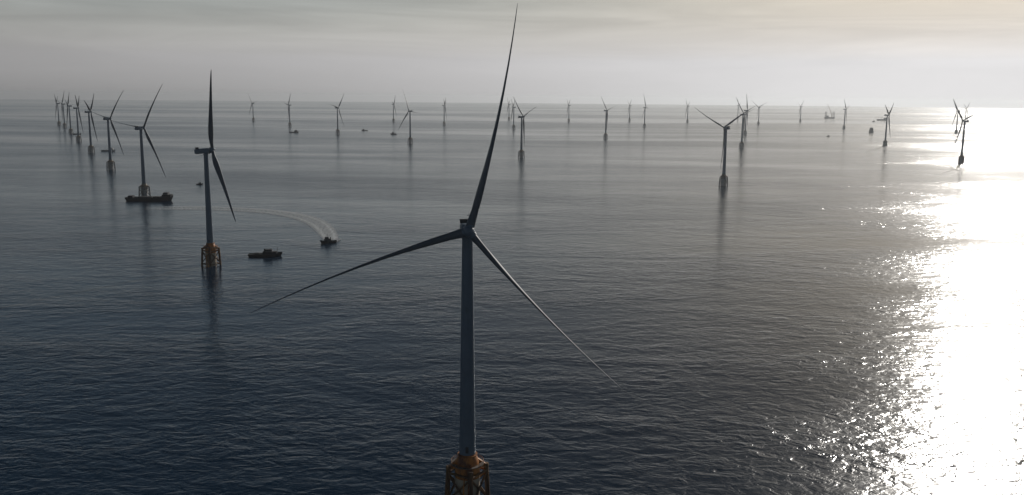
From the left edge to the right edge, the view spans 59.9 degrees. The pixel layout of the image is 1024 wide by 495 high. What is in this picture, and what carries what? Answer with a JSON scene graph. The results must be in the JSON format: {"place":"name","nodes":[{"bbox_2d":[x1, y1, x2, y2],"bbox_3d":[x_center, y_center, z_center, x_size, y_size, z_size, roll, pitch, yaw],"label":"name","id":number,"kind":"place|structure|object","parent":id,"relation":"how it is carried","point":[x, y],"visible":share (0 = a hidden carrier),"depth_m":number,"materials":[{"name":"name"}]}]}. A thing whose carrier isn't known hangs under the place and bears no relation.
{"place":"outdoors","nodes":[
{"label":"outdoors","id":0,"kind":"place"},
{"bbox_2d":[0,99,1023,494],"bbox_3d":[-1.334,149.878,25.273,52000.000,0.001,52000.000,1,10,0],"label":"sea","id":1,"kind":"structure","parent":0,"point":[804,305],"depth_m":672.61,"materials":[{"name":"blue liquid"}]},
{"bbox_2d":[54,94,60,124],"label":"wind turbine","id":2,"kind":"object","parent":1,"relation":"in","point":[58,122],"visible":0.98,"depth_m":4313.77,"materials":[{"name":"grey paint"}]},
{"bbox_2d":[61,94,66,127],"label":"wind turbine","id":3,"kind":"object","parent":1,"relation":"in","point":[64,123],"visible":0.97,"depth_m":4034.32,"materials":[{"name":"grey paint"}]},
{"bbox_2d":[65,96,73,133],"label":"wind turbine","id":4,"kind":"object","parent":1,"relation":"in","point":[70,129],"visible":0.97,"depth_m":3432.42,"materials":[{"name":"grey paint"}]},
{"bbox_2d":[73,96,82,141],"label":"wind turbine","id":5,"kind":"object","parent":1,"relation":"in","point":[78,136],"visible":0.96,"depth_m":2857.77,"materials":[{"name":"grey paint"}]},
{"bbox_2d":[84,94,97,152],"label":"wind turbine","id":6,"kind":"object","parent":1,"relation":"in","point":[90,148],"visible":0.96,"depth_m":2312.74,"materials":[{"name":"grey paint"}]},
{"bbox_2d":[89,93,123,169],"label":"wind turbine","id":7,"kind":"object","parent":1,"relation":"in","point":[110,161],"visible":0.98,"depth_m":1799.87,"materials":[{"name":"grey paint"}]},
{"bbox_2d":[108,87,165,195],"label":"wind turbine","id":8,"kind":"object","parent":1,"relation":"in","point":[144,188],"visible":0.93,"depth_m":1320.78,"materials":[{"name":"grey paint"}]},
{"bbox_2d":[125,192,172,200],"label":"deck barge","id":9,"kind":"object","parent":1,"relation":"on","point":[166,196],"visible":1,"depth_m":1287.22,"materials":[{"name":"paint"}]},
{"bbox_2d":[194,73,235,266],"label":"wind turbine","id":10,"kind":"object","parent":1,"relation":"in","point":[210,247],"visible":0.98,"depth_m":790.02,"materials":[{"name":"grey paint"}]},
{"bbox_2d":[249,99,256,120],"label":"wind turbine","id":11,"kind":"object","parent":1,"relation":"in","point":[253,118],"visible":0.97,"depth_m":5321.64,"materials":[{"name":"grey paint"}]},
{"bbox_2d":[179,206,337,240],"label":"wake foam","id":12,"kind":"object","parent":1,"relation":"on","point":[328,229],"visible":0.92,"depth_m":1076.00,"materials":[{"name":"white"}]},
{"bbox_2d":[248,247,281,256],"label":"workboat","id":13,"kind":"object","parent":1,"relation":"on","point":[268,253],"visible":1,"depth_m":850.61,"materials":[{"name":"paint"}]},
{"bbox_2d":[285,94,291,125],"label":"wind turbine","id":14,"kind":"object","parent":1,"relation":"in","point":[289,123],"visible":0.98,"depth_m":4452.02,"materials":[{"name":"grey paint"}]},
{"bbox_2d":[320,235,336,243],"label":"tugboat","id":15,"kind":"object","parent":1,"relation":"on","point":[327,240],"visible":1,"depth_m":930.91,"materials":[{"name":"paint"}]},
{"bbox_2d":[333,94,343,133],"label":"wind turbine","id":16,"kind":"object","parent":1,"relation":"in","point":[338,130],"visible":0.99,"depth_m":3582.03,"materials":[{"name":"grey paint"}]},
{"bbox_2d":[392,99,395,121],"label":"wind turbine","id":17,"kind":"object","parent":1,"relation":"in","point":[393,104],"visible":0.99,"depth_m":5443.74,"materials":[{"name":"grey paint"}]},
{"bbox_2d":[398,94,416,143],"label":"wind turbine","id":18,"kind":"object","parent":1,"relation":"in","point":[410,138],"visible":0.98,"depth_m":2924.82,"materials":[{"name":"grey paint"}]},
{"bbox_2d":[249,3,621,494],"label":"wind turbine","id":19,"kind":"object","parent":1,"relation":"in","point":[467,464],"visible":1,"depth_m":322.68,"materials":[{"name":"grey paint"}]},
{"bbox_2d":[442,100,446,124],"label":"wind turbine","id":20,"kind":"object","parent":1,"relation":"in","point":[444,122],"visible":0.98,"depth_m":4865.16,"materials":[{"name":"grey paint"}]},
{"bbox_2d":[511,100,515,128],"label":"wind turbine","id":21,"kind":"object","parent":1,"relation":"in","point":[513,126],"visible":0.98,"depth_m":4390.71,"materials":[{"name":"grey paint"}]},
{"bbox_2d":[514,99,535,157],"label":"wind turbine","id":22,"kind":"object","parent":1,"relation":"in","point":[520,153],"visible":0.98,"depth_m":2282.41,"materials":[{"name":"grey paint"}]},
{"bbox_2d":[601,97,614,137],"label":"wind turbine","id":23,"kind":"object","parent":1,"relation":"in","point":[605,134],"visible":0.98,"depth_m":3437.73,"materials":[{"name":"grey paint"}]},
{"bbox_2d":[642,93,650,126],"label":"wind turbine","id":24,"kind":"object","parent":1,"relation":"in","point":[644,125],"visible":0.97,"depth_m":4837.30,"materials":[{"name":"grey paint"}]},
{"bbox_2d":[697,106,754,185],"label":"wind turbine","id":25,"kind":"object","parent":1,"relation":"in","point":[723,179],"visible":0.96,"depth_m":1579.87,"materials":[{"name":"grey paint"}]},
{"bbox_2d":[736,98,749,147],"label":"wind turbine","id":26,"kind":"object","parent":1,"relation":"in","point":[741,144],"visible":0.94,"depth_m":2826.93,"materials":[{"name":"grey paint"}]},
{"bbox_2d":[744,103,747,134],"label":"wind turbine","id":27,"kind":"object","parent":1,"relation":"in","point":[745,131],"visible":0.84,"depth_m":3872.26,"materials":[{"name":"grey paint"}]},
{"bbox_2d":[824,106,834,118],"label":"jackup vessel","id":28,"kind":"object","parent":1,"relation":"on","point":[832,117],"visible":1,"depth_m":7625.05,"materials":[{"name":"paint"}]},
{"bbox_2d":[842,100,849,128],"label":"wind turbine","id":29,"kind":"object","parent":1,"relation":"in","point":[844,115],"visible":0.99,"depth_m":4829.94,"materials":[{"name":"grey paint"}]},
{"bbox_2d":[883,103,893,145],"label":"wind turbine","id":30,"kind":"object","parent":1,"relation":"in","point":[885,140],"visible":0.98,"depth_m":3029.54,"materials":[{"name":"grey paint"}]},
{"bbox_2d":[952,103,962,132],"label":"wind turbine","id":31,"kind":"object","parent":1,"relation":"in","point":[956,130],"visible":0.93,"depth_m":4311.07,"materials":[{"name":"grey paint"}]},
{"bbox_2d":[953,101,976,162],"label":"wind turbine","id":32,"kind":"object","parent":1,"relation":"in","point":[961,156],"visible":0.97,"depth_m":2219.92,"materials":[{"name":"grey paint"}]},
{"bbox_2d":[0,0,1023,107],"label":"sky","id":33,"kind":"structure","parent":0,"point":[861,53],"materials":[{"name":"grey"}]}
]}

